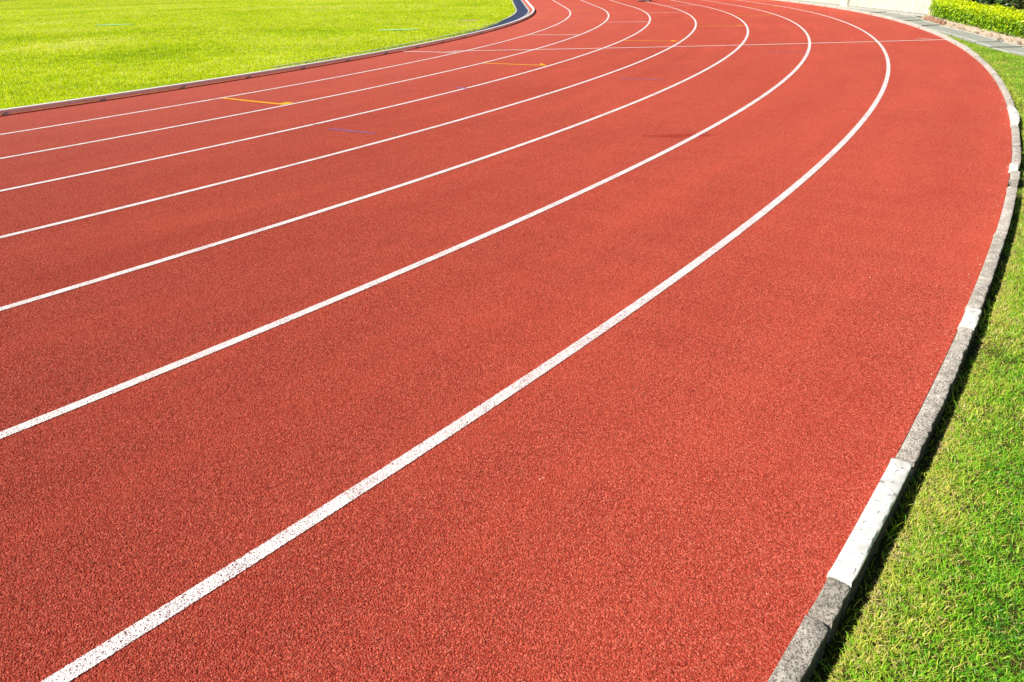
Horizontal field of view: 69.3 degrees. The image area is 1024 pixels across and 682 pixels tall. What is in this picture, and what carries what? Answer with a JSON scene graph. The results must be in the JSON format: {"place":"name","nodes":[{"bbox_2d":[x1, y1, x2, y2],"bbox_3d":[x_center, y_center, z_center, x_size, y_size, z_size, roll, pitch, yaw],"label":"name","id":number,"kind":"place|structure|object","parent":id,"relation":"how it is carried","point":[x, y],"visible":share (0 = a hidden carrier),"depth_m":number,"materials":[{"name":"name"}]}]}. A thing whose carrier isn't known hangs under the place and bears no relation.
{"place":"outdoors","nodes":[
{"label":"outdoors","id":0,"kind":"place"},
{"bbox_2d":[0,0,515,112],"bbox_3d":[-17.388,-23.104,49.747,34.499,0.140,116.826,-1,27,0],"label":"infield ground","id":1,"kind":"structure","parent":0,"point":[155,16],"depth_m":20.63,"materials":[{"name":"green plant"}]},
{"bbox_2d":[0,68,276,107],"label":"turf verge","id":2,"kind":"structure","parent":1,"relation":"on","point":[153,86],"depth_m":10.65,"materials":[{"name":"green plant"}]},
{"bbox_2d":[0,0,534,115],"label":"curb","id":3,"kind":"object","parent":1,"relation":"on","point":[7,111],"visible":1,"depth_m":10.85,"materials":[{"name":"white concrete"}]},
{"bbox_2d":[380,29,416,29],"bbox_3d":[-2.937,-8.071,19.195,1.079,0.006,0.400,-1,27,0],"label":"paint patch","id":4,"kind":"object","parent":1,"relation":"on","point":[398,29],"visible":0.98,"depth_m":19.18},
{"bbox_2d":[0,0,1011,681],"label":"running track","id":5,"kind":"structure","parent":0,"point":[708,450],"depth_m":3.15,"materials":[{"name":"red rubber"}]},
{"bbox_2d":[222,98,292,104],"bbox_3d":[-3.163,-2.978,9.169,1.150,0.001,0.178,15,31,29],"label":"takeover mark","id":6,"kind":"object","parent":5,"relation":"on","point":[284,103],"visible":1,"depth_m":9.02,"materials":[{"name":"yellow paint"}]},
{"bbox_2d":[0,1,570,134],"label":"lane line","id":7,"kind":"object","parent":5,"relation":"on","point":[278,87],"visible":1,"depth_m":9.93,"materials":[{"name":"white paint"}]},
{"bbox_2d":[0,0,608,158],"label":"lane line","id":8,"kind":"object","parent":5,"relation":"on","point":[302,101],"visible":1,"depth_m":8.79,"materials":[{"name":"white paint"}]},
{"bbox_2d":[0,0,650,191],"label":"lane line","id":9,"kind":"object","parent":5,"relation":"on","point":[319,122],"visible":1,"depth_m":7.54,"materials":[{"name":"white paint"}]},
{"bbox_2d":[0,1,696,237],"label":"lane line","id":10,"kind":"object","parent":5,"relation":"on","point":[118,208],"visible":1,"depth_m":6.21,"materials":[{"name":"white paint"}]},
{"bbox_2d":[0,0,748,310],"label":"lane line","id":11,"kind":"object","parent":5,"relation":"on","point":[226,240],"visible":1,"depth_m":4.91,"materials":[{"name":"white paint"}]},
{"bbox_2d":[0,0,810,438],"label":"lane line","id":12,"kind":"object","parent":5,"relation":"on","point":[206,352],"visible":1,"depth_m":3.55,"materials":[{"name":"white paint"}]},
{"bbox_2d":[41,0,889,681],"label":"lane line","id":13,"kind":"object","parent":5,"relation":"on","point":[335,504],"visible":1,"depth_m":2.34,"materials":[{"name":"white paint"}]},
{"bbox_2d":[488,63,546,65],"bbox_3d":[0.094,-4.541,12.118,1.155,0.001,0.283,11,29,23],"label":"takeover mark","id":14,"kind":"object","parent":5,"relation":"on","point":[516,64],"visible":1,"depth_m":11.99,"materials":[{"name":"yellow paint"}]},
{"bbox_2d":[472,39,945,50],"bbox_3d":[3.677,-5.636,14.124,9.604,0.001,0.206,-2,27,-1],"label":"cross line","id":15,"kind":"object","parent":5,"relation":"on","point":[713,45],"visible":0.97,"depth_m":14.09,"materials":[{"name":"white paint"}]},
{"bbox_2d":[809,0,1023,681],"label":"lawn ground","id":16,"kind":"structure","parent":0,"point":[877,563],"depth_m":2.03,"materials":[{"name":"green plant"}]},
{"bbox_2d":[792,0,941,16],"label":"fence","id":17,"kind":"object","parent":16,"relation":"on","point":[915,7],"visible":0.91,"depth_m":21.94,"materials":[{"name":"beige paint"}]},
{"bbox_2d":[866,10,885,12],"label":"path slab","id":18,"kind":"structure","parent":16,"relation":"on","point":[874,11],"depth_m":21.98,"materials":[{"name":"grey concrete"}]},
{"bbox_2d":[876,12,898,14],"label":"path slab","id":19,"kind":"structure","parent":16,"relation":"on","point":[884,13],"depth_m":21.31,"materials":[{"name":"grey concrete"}]},
{"bbox_2d":[885,14,904,15],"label":"path slab","id":20,"kind":"structure","parent":16,"relation":"on","point":[894,14],"depth_m":20.66,"materials":[{"name":"grey concrete"}]},
{"bbox_2d":[890,15,915,17],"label":"path slab","id":21,"kind":"structure","parent":16,"relation":"on","point":[907,16],"depth_m":19.84,"materials":[{"name":"grey concrete"}]},
{"bbox_2d":[897,17,923,20],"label":"path slab","id":22,"kind":"structure","parent":16,"relation":"on","point":[911,19],"depth_m":18.97,"materials":[{"name":"grey concrete"}]},
{"bbox_2d":[908,20,928,22],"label":"path slab","id":23,"kind":"structure","parent":16,"relation":"on","point":[916,21],"depth_m":18.46,"materials":[{"name":"grey concrete"}]},
{"bbox_2d":[915,22,939,25],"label":"path slab","id":24,"kind":"structure","parent":16,"relation":"on","point":[927,23],"depth_m":17.58,"materials":[{"name":"grey concrete"}]},
{"bbox_2d":[923,25,949,27],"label":"path slab","id":25,"kind":"structure","parent":16,"relation":"on","point":[938,26],"depth_m":16.97,"materials":[{"name":"grey concrete"}]},
{"bbox_2d":[929,28,960,31],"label":"path slab","id":26,"kind":"structure","parent":16,"relation":"on","point":[944,29],"depth_m":16.21,"materials":[{"name":"grey concrete"}]},
{"bbox_2d":[940,30,974,35],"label":"path slab","id":27,"kind":"structure","parent":16,"relation":"on","point":[949,33],"depth_m":15.44,"materials":[{"name":"grey concrete"}]},
{"bbox_2d":[951,34,986,39],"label":"path slab","id":28,"kind":"structure","parent":16,"relation":"on","point":[960,36],"depth_m":14.70,"materials":[{"name":"grey concrete"}]},
{"bbox_2d":[922,11,1023,46],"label":"planting bed","id":29,"kind":"object","parent":16,"relation":"on","point":[988,33],"visible":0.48,"depth_m":14.97,"materials":[{"name":"plant"}]},
{"bbox_2d":[928,0,1023,37],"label":"hedge","id":30,"kind":"object","parent":29,"relation":"on","point":[964,11],"visible":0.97,"depth_m":15.52,"materials":[{"name":"green plant"}]},
{"bbox_2d":[969,0,1023,10],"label":"shrub","id":31,"kind":"object","parent":29,"relation":"on","point":[1018,3],"visible":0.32,"depth_m":18.52,"materials":[{"name":"green plant"}]},
{"bbox_2d":[963,37,1003,42],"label":"path slab","id":32,"kind":"structure","parent":16,"relation":"on","point":[984,39],"depth_m":13.96,"materials":[{"name":"grey concrete"}]},
{"bbox_2d":[976,42,1022,47],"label":"path slab","id":33,"kind":"structure","parent":16,"relation":"on","point":[998,44],"depth_m":13.18,"materials":[{"name":"grey concrete"}]},
{"bbox_2d":[991,47,1023,52],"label":"path slab","id":34,"kind":"structure","parent":16,"relation":"on","point":[1015,49],"depth_m":12.61,"materials":[{"name":"grey concrete"}]},
{"bbox_2d":[1010,51,1023,55],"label":"path slab","id":35,"kind":"structure","parent":16,"relation":"on","point":[1018,53],"depth_m":12.01,"materials":[{"name":"grey concrete"}]},
{"label":"ground","id":36,"kind":"structure","parent":0,"visible":0},
{"bbox_2d":[271,0,529,67],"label":"drainage channel","id":37,"kind":"object","parent":36,"relation":"on","point":[522,10],"visible":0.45,"depth_m":22.36,"materials":[{"name":"concrete"}]},
{"bbox_2d":[767,615,827,681],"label":"kerb stone","id":38,"kind":"object","parent":36,"relation":"on","point":[802,655],"visible":0.98,"depth_m":1.68,"materials":[{"name":"concrete"}]},
{"bbox_2d":[808,577,849,643],"bbox_3d":[0.789,0.699,1.856,0.065,0.168,0.139,19,33,34],"label":"kerb stone","id":39,"kind":"object","parent":36,"relation":"on","point":[828,608],"visible":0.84,"depth_m":1.80,"materials":[{"name":"concrete"}]},
{"bbox_2d":[827,458,911,605],"bbox_3d":[1.030,0.553,2.129,0.069,0.172,0.620,19,33,34],"label":"kerb stone","id":40,"kind":"object","parent":36,"relation":"on","point":[856,555],"visible":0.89,"depth_m":2.04,"materials":[{"name":"white paint"}]},
{"bbox_2d":[871,13,884,17],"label":"kerb stone","id":41,"kind":"object","parent":36,"relation":"on","point":[877,15],"visible":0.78,"depth_m":20.23,"materials":[{"name":"concrete"}]},
{"bbox_2d":[883,16,896,20],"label":"kerb stone","id":42,"kind":"object","parent":36,"relation":"on","point":[889,18],"visible":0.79,"depth_m":19.22,"materials":[{"name":"concrete"}]},
{"bbox_2d":[894,19,907,23],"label":"kerb stone","id":43,"kind":"object","parent":36,"relation":"on","point":[900,21],"visible":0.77,"depth_m":18.23,"materials":[{"name":"concrete"}]},
{"bbox_2d":[906,22,922,27],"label":"kerb stone","id":44,"kind":"object","parent":36,"relation":"on","point":[913,24],"visible":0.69,"depth_m":17.09,"materials":[{"name":"concrete"}]},
{"bbox_2d":[919,27,933,32],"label":"kerb stone","id":45,"kind":"object","parent":36,"relation":"on","point":[927,29],"visible":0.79,"depth_m":15.99,"materials":[{"name":"concrete"}]},
{"bbox_2d":[895,327,973,480],"bbox_3d":[1.581,0.226,2.754,0.069,0.174,1.129,18,33,33],"label":"kerb stone","id":46,"kind":"object","parent":36,"relation":"on","point":[914,446],"visible":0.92,"depth_m":2.60,"materials":[{"name":"concrete"}]},
{"bbox_2d":[932,31,946,38],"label":"kerb stone","id":47,"kind":"object","parent":36,"relation":"on","point":[939,34],"visible":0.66,"depth_m":14.86,"materials":[{"name":"concrete"}]},
{"bbox_2d":[944,36,959,44],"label":"kerb stone","id":48,"kind":"object","parent":36,"relation":"on","point":[950,39],"visible":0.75,"depth_m":13.79,"materials":[{"name":"concrete"}]},
{"bbox_2d":[956,43,970,51],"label":"kerb stone","id":49,"kind":"object","parent":36,"relation":"on","point":[963,47],"visible":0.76,"depth_m":12.74,"materials":[{"name":"concrete"}]},
{"bbox_2d":[957,307,981,343],"bbox_3d":[1.993,-0.034,3.245,0.068,0.175,0.214,17,32,32],"label":"kerb stone","id":50,"kind":"object","parent":36,"relation":"on","point":[971,318],"visible":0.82,"depth_m":3.18,"materials":[{"name":"white paint"}]},
{"bbox_2d":[967,50,978,57],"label":"kerb stone","id":51,"kind":"object","parent":36,"relation":"on","point":[972,53],"visible":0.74,"depth_m":11.85,"materials":[{"name":"concrete"}]},
{"bbox_2d":[975,56,987,65],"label":"kerb stone","id":52,"kind":"object","parent":36,"relation":"on","point":[979,59],"visible":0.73,"depth_m":11.09,"materials":[{"name":"concrete"}]},
{"bbox_2d":[964,233,1005,317],"bbox_3d":[2.408,-0.306,3.768,0.070,0.175,1.195,17,32,31],"label":"kerb stone","id":53,"kind":"object","parent":36,"relation":"on","point":[980,294],"visible":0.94,"depth_m":3.64,"materials":[{"name":"concrete"}]},
{"bbox_2d":[983,64,996,75],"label":"kerb stone","id":54,"kind":"object","parent":36,"relation":"on","point":[989,69],"visible":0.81,"depth_m":10.19,"materials":[{"name":"concrete"}]},
{"bbox_2d":[992,73,1005,87],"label":"kerb stone","id":55,"kind":"object","parent":36,"relation":"on","point":[998,79],"visible":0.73,"depth_m":9.31,"materials":[{"name":"concrete"}]},
{"bbox_2d":[999,86,1011,99],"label":"kerb stone","id":56,"kind":"object","parent":36,"relation":"on","point":[1005,92],"visible":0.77,"depth_m":8.42,"materials":[{"name":"concrete"}]},
{"bbox_2d":[995,186,1017,245],"bbox_3d":[3.070,-0.751,4.617,0.068,0.176,1.101,16,31,30],"label":"kerb stone","id":57,"kind":"object","parent":36,"relation":"on","point":[1006,214],"visible":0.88,"depth_m":4.50,"materials":[{"name":"concrete"}]},
{"bbox_2d":[1005,99,1014,106],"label":"kerb stone","id":58,"kind":"object","parent":36,"relation":"on","point":[1009,102],"visible":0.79,"depth_m":7.85,"materials":[{"name":"concrete"}]},
{"bbox_2d":[1007,106,1019,126],"bbox_3d":[4.926,-2.146,7.293,0.091,0.179,1.078,13,30,26],"label":"kerb stone","id":59,"kind":"object","parent":36,"relation":"on","point":[1014,116],"visible":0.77,"depth_m":7.19,"materials":[{"name":"white paint"}]},
{"bbox_2d":[1008,163,1018,172],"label":"kerb stone","id":60,"kind":"object","parent":36,"relation":"on","point":[1013,166],"visible":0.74,"depth_m":5.44,"materials":[{"name":"white paint"}]},
{"bbox_2d":[1008,171,1019,187],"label":"kerb stone","id":61,"kind":"object","parent":36,"relation":"on","point":[1014,178],"visible":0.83,"depth_m":5.20,"materials":[{"name":"concrete"}]},
{"bbox_2d":[1011,125,1020,146],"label":"kerb stone","id":62,"kind":"object","parent":36,"relation":"on","point":[1015,132],"visible":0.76,"depth_m":6.42,"materials":[{"name":"concrete"}]},
{"bbox_2d":[1011,146,1020,170],"bbox_3d":[3.979,-1.402,5.870,0.066,0.170,0.663,15,31,28],"label":"kerb stone","id":63,"kind":"object","parent":36,"relation":"on","point":[1016,155],"visible":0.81,"depth_m":5.79,"materials":[{"name":"concrete"}]}
]}

